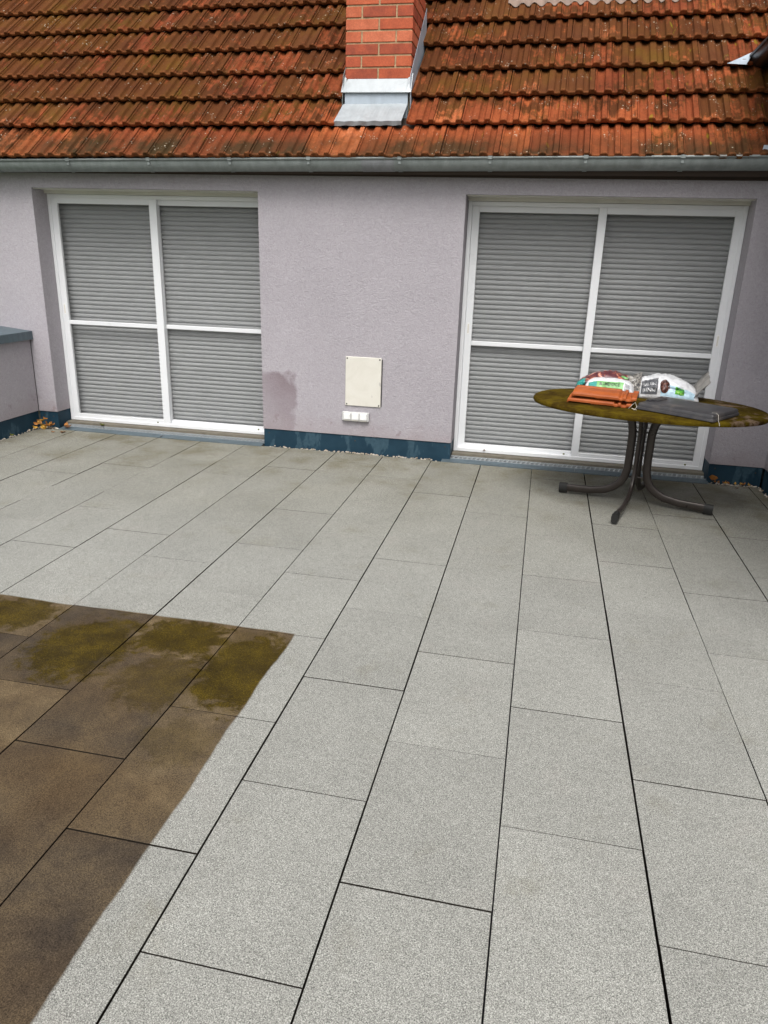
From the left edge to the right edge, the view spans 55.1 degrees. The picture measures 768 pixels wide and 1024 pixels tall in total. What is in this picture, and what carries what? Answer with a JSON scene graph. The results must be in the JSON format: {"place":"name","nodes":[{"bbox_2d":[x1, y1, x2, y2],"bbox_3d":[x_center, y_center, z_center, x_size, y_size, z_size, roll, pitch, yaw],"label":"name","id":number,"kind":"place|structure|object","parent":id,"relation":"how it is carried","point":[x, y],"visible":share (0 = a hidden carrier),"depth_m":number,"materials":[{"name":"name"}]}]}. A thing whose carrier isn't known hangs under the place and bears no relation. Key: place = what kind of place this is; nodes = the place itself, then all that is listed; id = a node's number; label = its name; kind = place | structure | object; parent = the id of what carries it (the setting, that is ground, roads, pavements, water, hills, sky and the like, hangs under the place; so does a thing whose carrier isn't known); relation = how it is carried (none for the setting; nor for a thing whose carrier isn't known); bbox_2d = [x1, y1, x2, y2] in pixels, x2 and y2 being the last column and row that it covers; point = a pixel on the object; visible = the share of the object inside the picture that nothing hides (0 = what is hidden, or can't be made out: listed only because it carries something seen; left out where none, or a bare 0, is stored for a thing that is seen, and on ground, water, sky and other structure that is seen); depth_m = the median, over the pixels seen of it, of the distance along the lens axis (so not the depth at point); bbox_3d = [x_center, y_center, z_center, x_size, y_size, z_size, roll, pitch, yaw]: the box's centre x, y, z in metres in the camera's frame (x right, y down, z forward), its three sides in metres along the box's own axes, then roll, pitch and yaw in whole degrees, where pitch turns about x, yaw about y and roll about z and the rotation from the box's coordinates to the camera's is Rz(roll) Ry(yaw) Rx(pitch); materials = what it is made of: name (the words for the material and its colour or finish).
{"place":"outdoors","nodes":[
{"label":"outdoors","id":0,"kind":"place"},
{"bbox_2d":[0,426,58,440],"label":"gravel","id":1,"kind":"structure","parent":0,"point":[49,427],"depth_m":6.61,"materials":[{"name":"grey gravel"}]},
{"bbox_2d":[269,445,431,460],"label":"gravel","id":2,"kind":"structure","parent":0,"point":[357,453],"depth_m":6.09,"materials":[{"name":"grey gravel"}]},
{"bbox_2d":[0,427,767,1023],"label":"terrace floor","id":3,"kind":"structure","parent":0,"point":[304,737],"depth_m":2.50,"materials":[{"name":"grey tile"}]},
{"bbox_2d":[0,326,39,439],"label":"parapet wall","id":4,"kind":"structure","parent":3,"relation":"on","point":[19,409],"depth_m":6.31,"materials":[{"name":"paint"}]},
{"bbox_2d":[59,424,264,445],"bbox_3d":[-1.960,-0.665,6.482,1.915,0.054,0.165,6,20,11],"label":"drain grate","id":5,"kind":"object","parent":3,"relation":"on","point":[178,436],"visible":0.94,"depth_m":6.46,"materials":[{"name":"metal"}]},
{"bbox_2d":[441,455,707,483],"bbox_3d":[1.471,-0.326,5.823,2.035,0.054,0.165,6,20,11],"label":"drain grate","id":6,"kind":"object","parent":3,"relation":"on","point":[480,461],"visible":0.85,"depth_m":5.83,"materials":[{"name":"metal"}]},
{"bbox_2d":[533,388,767,523],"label":"garden table","id":7,"kind":"object","parent":3,"relation":"on","point":[748,416],"visible":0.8,"depth_m":4.85,"materials":[{"name":"metal"}]},
{"bbox_2d":[567,393,632,407],"bbox_3d":[1.417,-0.737,4.804,0.402,0.049,0.235,10,21,21],"label":"clay roof tile","id":8,"kind":"object","parent":7,"relation":"on","point":[604,402],"visible":0.48,"depth_m":4.72,"materials":[{"name":"orange ceramic"}]},
{"bbox_2d":[571,385,638,401],"bbox_3d":[1.439,-0.771,4.787,0.402,0.049,0.235,9,20,20],"label":"clay roof tile","id":9,"kind":"object","parent":8,"relation":"on","point":[604,393],"visible":1,"depth_m":4.73,"materials":[{"name":"orange ceramic"}]},
{"bbox_2d":[575,370,627,386],"bbox_3d":[1.592,-0.927,5.200,0.454,0.149,0.220,9,20,19],"label":"flower soil sack","id":10,"kind":"object","parent":7,"relation":"on","point":[605,374],"visible":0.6,"depth_m":5.16,"materials":[{"name":"multicoloured plastic"}]},
{"bbox_2d":[585,377,633,392],"bbox_3d":[1.539,-0.853,5.029,0.337,0.120,0.214,9,20,19],"label":"potting soil sack","id":11,"kind":"object","parent":7,"relation":"on","point":[622,384],"visible":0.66,"depth_m":4.96,"materials":[{"name":"white plastic"}]},
{"bbox_2d":[627,371,710,401],"bbox_3d":[1.929,-0.882,5.064,0.570,0.174,0.320,8,20,17],"label":"bark mulch sack","id":12,"kind":"object","parent":7,"relation":"on","point":[656,385],"visible":0.93,"depth_m":4.96,"materials":[{"name":"white plastic"}]},
{"bbox_2d":[636,396,738,421],"bbox_3d":[1.883,-0.647,4.567,0.370,0.051,0.500,-16,26,-41],"label":"dark roof tile","id":13,"kind":"object","parent":7,"relation":"on","point":[689,409],"visible":1,"depth_m":4.48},
{"bbox_2d":[709,475,717,479],"bbox_3d":[2.483,-0.260,5.555,0.083,0.039,0.022,-5,20,-18],"label":"fallen leaf","id":14,"kind":"object","parent":3,"relation":"on","point":[712,477],"visible":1,"depth_m":5.56,"materials":[{"name":"brown plant"}]},
{"bbox_2d":[749,36,767,495],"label":"side building","id":15,"kind":"structure","parent":3,"relation":"on","point":[758,55],"depth_m":5.04,"materials":[{"name":"paint"}]},
{"bbox_2d":[708,482,767,497],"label":"gravel","id":16,"kind":"structure","parent":0,"point":[759,489],"depth_m":5.53,"materials":[{"name":"grey gravel"}]},
{"label":"ground","id":17,"kind":"structure","parent":0,"visible":0},
{"bbox_2d":[0,0,767,487],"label":"house","id":18,"kind":"structure","parent":17,"relation":"on","point":[476,226],"depth_m":5.69,"materials":[{"name":"paint"}]},
{"bbox_2d":[33,188,263,439],"bbox_3d":[-1.914,-1.649,6.261,1.947,1.989,0.257,6,20,11],"label":"sliding screen door","id":19,"kind":"structure","parent":18,"relation":"in","point":[155,199],"depth_m":6.32,"materials":[{"name":"grey plastic"}]},
{"bbox_2d":[342,411,368,421],"bbox_3d":[-0.233,-0.776,6.000,0.224,0.075,0.040,6,20,11],"label":"socket strip","id":20,"kind":"object","parent":18,"relation":"attached to","point":[355,416],"visible":1,"depth_m":5.99,"materials":[{"name":"white plastic"}]},
{"bbox_2d":[345,356,382,407],"bbox_3d":[-0.163,-1.043,5.908,0.302,0.394,0.012,6,20,11],"label":"cover plate","id":21,"kind":"object","parent":18,"relation":"attached to","point":[363,382],"visible":1,"depth_m":5.90,"materials":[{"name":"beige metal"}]},
{"bbox_2d":[508,0,690,6],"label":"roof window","id":22,"kind":"structure","parent":18,"relation":"in","point":[515,3],"depth_m":5.74,"materials":[{"name":"beige glass"}]},
{"bbox_2d":[452,195,755,475],"bbox_3d":[1.553,-1.306,5.596,1.961,1.989,0.257,6,20,11],"label":"sliding screen door","id":23,"kind":"structure","parent":18,"relation":"in","point":[737,208],"depth_m":5.55,"materials":[{"name":"grey plastic"}]}
]}

